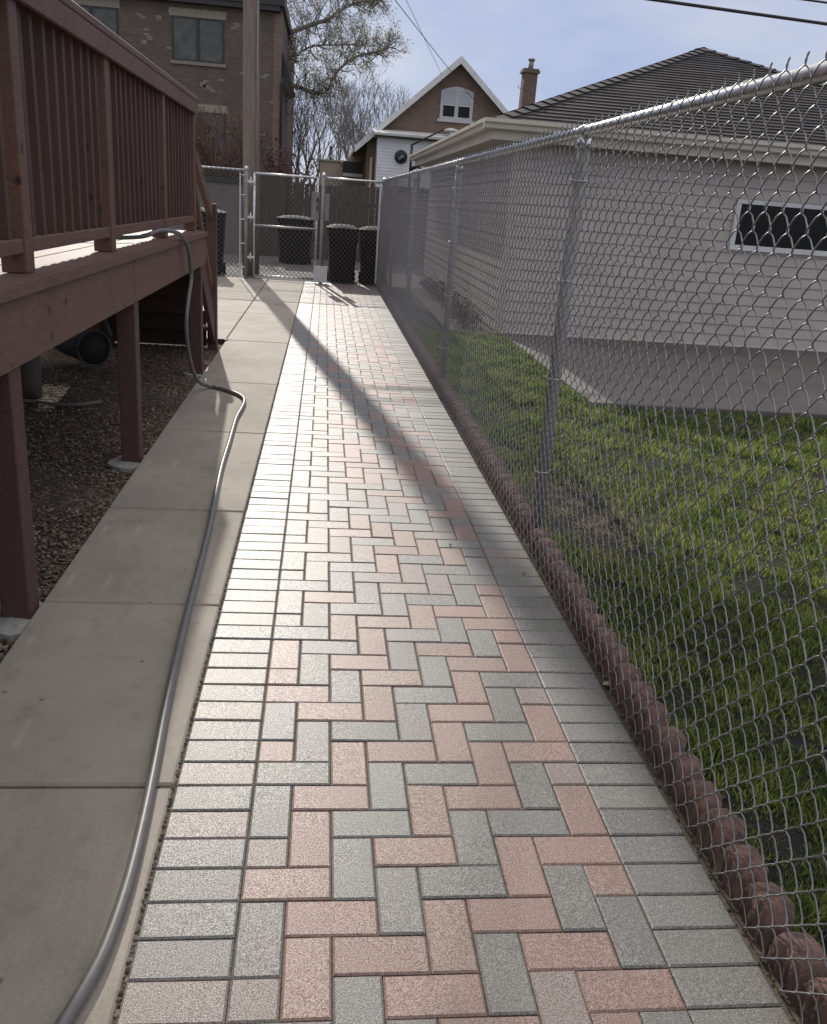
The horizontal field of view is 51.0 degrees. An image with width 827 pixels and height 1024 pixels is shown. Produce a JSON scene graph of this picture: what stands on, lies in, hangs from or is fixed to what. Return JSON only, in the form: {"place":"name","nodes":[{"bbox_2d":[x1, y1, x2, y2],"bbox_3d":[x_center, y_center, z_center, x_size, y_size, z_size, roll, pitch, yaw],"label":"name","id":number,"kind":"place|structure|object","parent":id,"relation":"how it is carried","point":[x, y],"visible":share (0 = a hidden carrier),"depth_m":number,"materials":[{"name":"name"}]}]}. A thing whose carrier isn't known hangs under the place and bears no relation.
{"place":"outdoors","nodes":[
{"label":"outdoors","id":0,"kind":"place"},
{"bbox_2d":[0,276,303,1023],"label":"concrete walk","id":1,"kind":"structure","parent":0,"point":[85,663],"depth_m":2.70,"materials":[{"name":"grey concrete"}]},
{"bbox_2d":[169,165,248,278],"bbox_3d":[-4.126,-4.933,15.009,2.483,2.173,0.089,2,20,-6],"label":"fence panel","id":2,"kind":"object","parent":1,"relation":"on","point":[245,194],"visible":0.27,"depth_m":15.00,"materials":[{"name":"metal"}]},
{"bbox_2d":[218,338,227,342],"bbox_3d":[-2.080,-1.770,8.932,0.330,0.040,0.075,2,20,-6],"label":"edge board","id":3,"kind":"object","parent":1,"relation":"on","point":[221,340],"visible":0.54,"depth_m":8.96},
{"bbox_2d":[247,172,319,281],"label":"gate","id":4,"kind":"structure","parent":1,"relation":"on","point":[315,202],"depth_m":15.14,"materials":[{"name":"metal"}]},
{"bbox_2d":[73,0,296,214],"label":"apartment building","id":5,"kind":"structure","parent":0,"point":[200,42],"depth_m":30.13,"materials":[{"name":"brown brick"}]},
{"bbox_2d":[73,0,119,34],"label":"window","id":6,"kind":"structure","parent":5,"relation":"in","point":[105,11],"depth_m":29.41,"materials":[{"name":"grey glass"}]},
{"bbox_2d":[169,7,225,67],"bbox_3d":[-7.450,-16.400,29.945,1.920,1.730,0.080,2,20,-6],"label":"window","id":7,"kind":"structure","parent":5,"relation":"in","point":[197,35],"depth_m":29.95,"materials":[{"name":"grey glass"}]},
{"bbox_2d":[195,104,226,158],"bbox_3d":[-7.629,-13.612,30.940,1.920,1.760,0.080,2,20,-6],"label":"window","id":8,"kind":"structure","parent":5,"relation":"in","point":[212,107],"depth_m":30.82,"materials":[{"name":"brown glass"}]},
{"bbox_2d":[168,175,285,256],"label":"garden wall","id":9,"kind":"structure","parent":0,"point":[210,182],"depth_m":21.23,"materials":[{"name":"grey concrete"}]},
{"bbox_2d":[217,253,424,288],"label":"alley","id":10,"kind":"structure","parent":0,"point":[241,275],"depth_m":17.98,"materials":[{"name":"grey concrete"}]},
{"bbox_2d":[196,208,227,272],"bbox_3d":[-3.726,-4.923,15.726,0.650,1.132,0.704,1,20,-9],"label":"trash bin","id":11,"kind":"object","parent":10,"relation":"on","point":[219,242],"visible":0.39,"depth_m":15.47,"materials":[{"name":"plastic"}]},
{"bbox_2d":[276,215,313,263],"bbox_3d":[-2.658,-6.119,19.461,0.830,1.032,0.704,2,20,-6],"label":"trash bin","id":12,"kind":"object","parent":10,"relation":"on","point":[295,239],"visible":0.83,"depth_m":19.19,"materials":[{"name":"plastic"}]},
{"bbox_2d":[326,224,359,281],"bbox_3d":[-1.319,-4.761,15.943,0.590,1.022,0.704,1,20,-8],"label":"trash bin","id":13,"kind":"object","parent":10,"relation":"on","point":[342,250],"visible":0.77,"depth_m":15.66,"materials":[{"name":"plastic"}]},
{"bbox_2d":[358,226,390,282],"bbox_3d":[-0.735,-4.755,16.047,0.590,1.022,0.704,3,20,-4],"label":"trash bin","id":14,"kind":"object","parent":10,"relation":"on","point":[367,254],"visible":0.48,"depth_m":15.76,"materials":[{"name":"plastic"}]},
{"bbox_2d":[385,186,428,265],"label":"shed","id":15,"kind":"structure","parent":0,"point":[408,225],"depth_m":21.58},
{"bbox_2d":[116,281,790,1023],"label":"paver path","id":16,"kind":"structure","parent":0,"point":[324,887],"depth_m":2.32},
{"bbox_2d":[111,283,800,1023],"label":"joint sand","id":17,"kind":"structure","parent":0,"point":[755,949],"depth_m":2.25,"materials":[{"name":"grey sand"}]},
{"bbox_2d":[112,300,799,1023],"bbox_3d":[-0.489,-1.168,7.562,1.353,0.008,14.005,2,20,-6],"label":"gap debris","id":18,"kind":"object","parent":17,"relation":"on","point":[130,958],"visible":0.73,"depth_m":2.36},
{"bbox_2d":[286,0,826,192],"label":"sky","id":19,"kind":"structure","parent":0,"point":[574,44],"materials":[{"name":"blue"}]},
{"bbox_2d":[391,289,826,954],"bbox_3d":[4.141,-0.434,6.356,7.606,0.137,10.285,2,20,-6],"label":"lawn grass","id":20,"kind":"structure","parent":0,"point":[757,696],"depth_m":4.04,"materials":[{"name":"green plant"}]},
{"bbox_2d":[411,335,423,348],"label":"garden edging","id":21,"kind":"object","parent":20,"relation":"on","point":[415,343],"visible":0.2,"depth_m":9.23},
{"bbox_2d":[417,346,430,366],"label":"garden edging","id":22,"kind":"object","parent":20,"relation":"on","point":[423,354],"visible":0.25,"depth_m":8.45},
{"bbox_2d":[425,358,438,379],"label":"garden edging","id":23,"kind":"object","parent":20,"relation":"on","point":[431,366],"visible":0.34,"depth_m":7.93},
{"bbox_2d":[433,372,452,400],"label":"garden edging","id":24,"kind":"object","parent":20,"relation":"on","point":[446,390],"visible":0.41,"depth_m":7.12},
{"bbox_2d":[444,391,467,423],"bbox_3d":[0.319,-0.784,6.553,0.085,0.156,0.728,2,20,-6],"label":"garden edging","id":25,"kind":"object","parent":20,"relation":"on","point":[458,399],"visible":0.38,"depth_m":6.49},
{"bbox_2d":[458,411,484,451],"bbox_3d":[0.389,-0.535,5.863,0.085,0.160,0.728,2,20,-6],"label":"garden edging","id":26,"kind":"object","parent":20,"relation":"on","point":[473,422],"visible":0.39,"depth_m":5.79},
{"bbox_2d":[474,439,507,487],"bbox_3d":[0.458,-0.284,5.175,0.085,0.158,0.728,2,20,-6],"label":"garden edging","id":27,"kind":"object","parent":20,"relation":"on","point":[491,464],"visible":0.51,"depth_m":5.09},
{"bbox_2d":[495,473,531,541],"bbox_3d":[0.528,-0.034,4.486,0.085,0.158,0.728,2,20,-6],"label":"garden edging","id":28,"kind":"object","parent":20,"relation":"on","point":[525,520],"visible":0.54,"depth_m":4.39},
{"bbox_2d":[528,528,549,555],"bbox_3d":[0.578,0.151,3.985,0.082,0.152,0.118,2,20,-6],"label":"garden edging","id":29,"kind":"object","parent":20,"relation":"on","point":[533,534],"visible":0.35,"depth_m":3.94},
{"bbox_2d":[534,538,595,631],"bbox_3d":[0.619,0.296,3.581,0.086,0.156,0.728,2,20,-6],"label":"garden edging","id":30,"kind":"object","parent":20,"relation":"on","point":[571,594],"visible":0.58,"depth_m":3.48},
{"bbox_2d":[409,47,826,351],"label":"garage","id":31,"kind":"structure","parent":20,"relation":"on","point":[694,69],"depth_m":10.79,"materials":[{"name":"beige"}]},
{"bbox_2d":[518,58,539,107],"bbox_3d":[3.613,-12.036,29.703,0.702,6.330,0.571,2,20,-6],"label":"chimney","id":32,"kind":"object","parent":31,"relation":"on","point":[529,77],"visible":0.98,"depth_m":28.73,"materials":[{"name":"brick"}]},
{"bbox_2d":[728,199,826,256],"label":"window","id":33,"kind":"structure","parent":31,"relation":"in","point":[818,230],"depth_m":10.77,"materials":[{"name":"black glass"}]},
{"bbox_2d":[578,613,670,748],"bbox_3d":[0.688,0.545,2.892,0.084,0.158,0.728,2,20,-6],"label":"garden edging","id":34,"kind":"object","parent":20,"relation":"on","point":[644,712],"visible":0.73,"depth_m":2.79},
{"bbox_2d":[647,726,794,953],"bbox_3d":[0.758,0.795,2.203,0.085,0.159,0.728,2,20,-6],"label":"garden edging","id":35,"kind":"object","parent":20,"relation":"on","point":[778,911],"visible":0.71,"depth_m":2.09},
{"bbox_2d":[767,932,826,1023],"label":"garden edging","id":36,"kind":"object","parent":20,"relation":"on","point":[819,970],"visible":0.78,"depth_m":1.74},
{"bbox_2d":[503,333,826,418],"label":"patio","id":37,"kind":"structure","parent":0,"point":[813,386],"depth_m":8.85,"materials":[{"name":"concrete"}]},
{"bbox_3d":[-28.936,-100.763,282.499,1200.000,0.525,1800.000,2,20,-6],"label":"ground","id":38,"kind":"structure","parent":0,"visible":0},
{"bbox_2d":[0,0,217,642],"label":"deck","id":39,"kind":"structure","parent":38,"relation":"on","point":[98,152],"depth_m":3.82,"materials":[{"name":"wood"}]},
{"bbox_2d":[54,228,245,1023],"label":"hose","id":40,"kind":"object","parent":39,"relation":"hanging from","point":[78,998],"visible":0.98,"depth_m":2.32,"materials":[{"name":"grey rubber"}]},
{"bbox_2d":[0,341,222,662],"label":"gravel bed","id":41,"kind":"object","parent":38,"relation":"on","point":[54,501],"visible":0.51,"depth_m":5.29,"materials":[{"name":"grey gravel"}]},
{"bbox_2d":[20,355,42,399],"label":"concrete pier","id":42,"kind":"structure","parent":41,"relation":"on","point":[31,378],"depth_m":6.13,"materials":[{"name":"grey concrete"}]},
{"bbox_2d":[23,399,100,406],"bbox_3d":[-2.564,-0.752,5.985,0.768,0.036,0.153,-5,21,-24],"label":"stick","id":43,"kind":"object","parent":41,"relation":"on","point":[61,404],"visible":0.77,"depth_m":6.00,"materials":[{"name":"brown wood"}]},
{"bbox_2d":[54,319,111,366],"bbox_3d":[-2.745,-1.458,7.139,0.660,0.458,0.298,19,24,36],"label":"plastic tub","id":44,"kind":"object","parent":41,"relation":"on","point":[91,348],"visible":0.82,"depth_m":7.05,"materials":[{"name":"plastic"}]},
{"bbox_2d":[188,75,308,183],"bbox_3d":[-4.865,-9.065,22.565,3.275,4.199,2.890,-10,24,-35],"label":"twiggy bush","id":45,"kind":"object","parent":38,"relation":"on","point":[204,145],"visible":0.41,"depth_m":22.11,"materials":[{"name":"brown plant"}]},
{"bbox_2d":[243,0,259,275],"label":"utility pole","id":46,"kind":"object","parent":38,"relation":"on","point":[251,84],"visible":0.66,"depth_m":15.03,"materials":[{"name":"brown wood"}]},
{"bbox_2d":[647,0,826,25],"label":"cable","id":47,"kind":"object","parent":46,"relation":"attached to","point":[743,12],"visible":1,"depth_m":15.29,"materials":[{"name":"black rubber"}]},
{"bbox_2d":[802,0,826,3],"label":"cable","id":48,"kind":"object","parent":46,"relation":"attached to","point":[819,1],"visible":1,"depth_m":15.36,"materials":[{"name":"black rubber"}]},
{"bbox_2d":[237,131,323,213],"bbox_3d":[-3.583,-8.540,23.241,1.975,2.940,1.920,10,20,15],"label":"red shrub","id":49,"kind":"object","parent":38,"relation":"on","point":[270,159],"visible":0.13,"depth_m":22.84,"materials":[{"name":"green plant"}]},
{"bbox_2d":[292,75,362,216],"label":"bare tree","id":50,"kind":"object","parent":38,"relation":"on","point":[306,140],"visible":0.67,"depth_m":43.04,"materials":[{"name":"brown plant"}]},
{"bbox_2d":[287,182,385,261],"bbox_3d":[-1.937,-7.220,21.606,2.438,1.808,0.070,2,20,-6],"label":"board fence","id":51,"kind":"object","parent":38,"relation":"on","point":[336,207],"visible":0.38,"depth_m":21.45,"materials":[{"name":"brown wood"}]},
{"bbox_2d":[294,69,386,182],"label":"bare tree","id":52,"kind":"object","parent":38,"relation":"on","point":[338,142],"visible":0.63,"depth_m":44.99,"materials":[{"name":"brown plant"}]},
{"bbox_2d":[319,146,362,234],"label":"beige building","id":53,"kind":"structure","parent":38,"relation":"on","point":[351,167],"depth_m":36.39,"materials":[{"name":"brown metal"}]},
{"bbox_2d":[317,90,374,160],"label":"bare tree","id":54,"kind":"object","parent":38,"relation":"on","point":[350,141],"visible":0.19,"depth_m":55.62,"materials":[{"name":"brown plant"}]},
{"bbox_2d":[313,173,385,285],"bbox_3d":[-1.139,-4.822,15.351,1.217,2.158,0.094,2,20,-6],"label":"fence panel","id":55,"kind":"object","parent":38,"relation":"on","point":[320,276],"visible":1,"depth_m":15.25,"materials":[{"name":"metal"}]},
{"bbox_2d":[286,0,413,128],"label":"budding tree","id":56,"kind":"object","parent":38,"relation":"on","point":[328,88],"visible":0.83,"depth_m":35.07,"materials":[{"name":"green plant"}]},
{"bbox_2d":[320,62,405,158],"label":"bare tree","id":57,"kind":"object","parent":38,"relation":"on","point":[353,132],"visible":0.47,"depth_m":46.20,"materials":[{"name":"brown plant"}]},
{"bbox_2d":[332,78,409,139],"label":"bare tree","id":58,"kind":"object","parent":38,"relation":"on","point":[387,100],"visible":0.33,"depth_m":66.66,"materials":[{"name":"plant"}]},
{"bbox_2d":[408,128,443,187],"bbox_3d":[0.447,-12.642,30.954,1.159,2.046,0.120,2,20,-6],"label":"porch railing","id":59,"kind":"object","parent":38,"relation":"on","point":[411,167],"visible":0.5,"depth_m":30.80,"materials":[{"name":"black paint"}]},
{"bbox_2d":[349,56,508,224],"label":"gabled house","id":60,"kind":"structure","parent":38,"relation":"on","point":[445,101],"depth_m":32.20,"materials":[{"name":"red brick"}]},
{"bbox_2d":[406,0,440,72],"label":"cable","id":61,"kind":"object","parent":60,"relation":"attached to","point":[422,34],"visible":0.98,"depth_m":24.98,"materials":[{"name":"black rubber"}]},
{"bbox_2d":[395,0,478,105],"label":"cable","id":62,"kind":"object","parent":60,"relation":"attached to","point":[432,48],"visible":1,"depth_m":22.34,"materials":[{"name":"black rubber"}]},
{"bbox_2d":[437,87,473,123],"bbox_3d":[1.617,-15.205,32.342,1.390,1.220,0.100,2,20,-6],"label":"window","id":63,"kind":"structure","parent":60,"relation":"in","point":[451,101],"depth_m":32.35,"materials":[{"name":"white glass"}]},
{"bbox_2d":[412,289,492,333],"bbox_3d":[0.368,-3.709,14.965,0.720,0.056,8.580,2,20,-6],"label":"mulch bed","id":64,"kind":"object","parent":38,"relation":"on","point":[484,325],"visible":0.07,"depth_m":11.96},
{"bbox_2d":[417,279,445,298],"bbox_3d":[0.367,-3.755,14.585,0.469,0.385,0.814,-1,20,-15],"label":"dead plant","id":65,"kind":"object","parent":64,"relation":"on","point":[433,287],"visible":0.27,"depth_m":14.50,"materials":[{"name":"plant"}]},
{"bbox_2d":[421,273,445,289],"bbox_3d":[0.348,-4.181,15.735,0.535,0.338,0.897,2,20,-6],"label":"dead plant","id":66,"kind":"object","parent":64,"relation":"on","point":[429,278],"visible":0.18,"depth_m":15.60,"materials":[{"name":"brown plant"}]},
{"bbox_2d":[435,286,462,305],"bbox_3d":[0.542,-3.389,13.575,0.462,0.323,0.821,2,20,-6],"label":"dead plant","id":67,"kind":"object","parent":64,"relation":"on","point":[444,296],"visible":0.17,"depth_m":13.48,"materials":[{"name":"brown plant"}]},
{"bbox_2d":[443,292,473,312],"bbox_3d":[0.665,-2.997,12.479,0.494,0.361,1.027,2,20,-6],"label":"dead plant","id":68,"kind":"object","parent":64,"relation":"on","point":[459,303],"visible":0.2,"depth_m":12.42,"materials":[{"name":"plant"}]},
{"bbox_2d":[451,304,482,328],"bbox_3d":[0.690,-2.594,11.371,0.525,0.316,0.527,-14,27,-42],"label":"dead plant","id":69,"kind":"object","parent":64,"relation":"on","point":[476,313],"visible":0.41,"depth_m":11.27,"materials":[{"name":"brown plant"}]},
{"bbox_2d":[376,50,826,1023],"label":"chain link fence","id":70,"kind":"object","parent":38,"relation":"on","point":[804,76],"visible":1,"depth_m":2.95,"materials":[{"name":"metal"}]}
]}

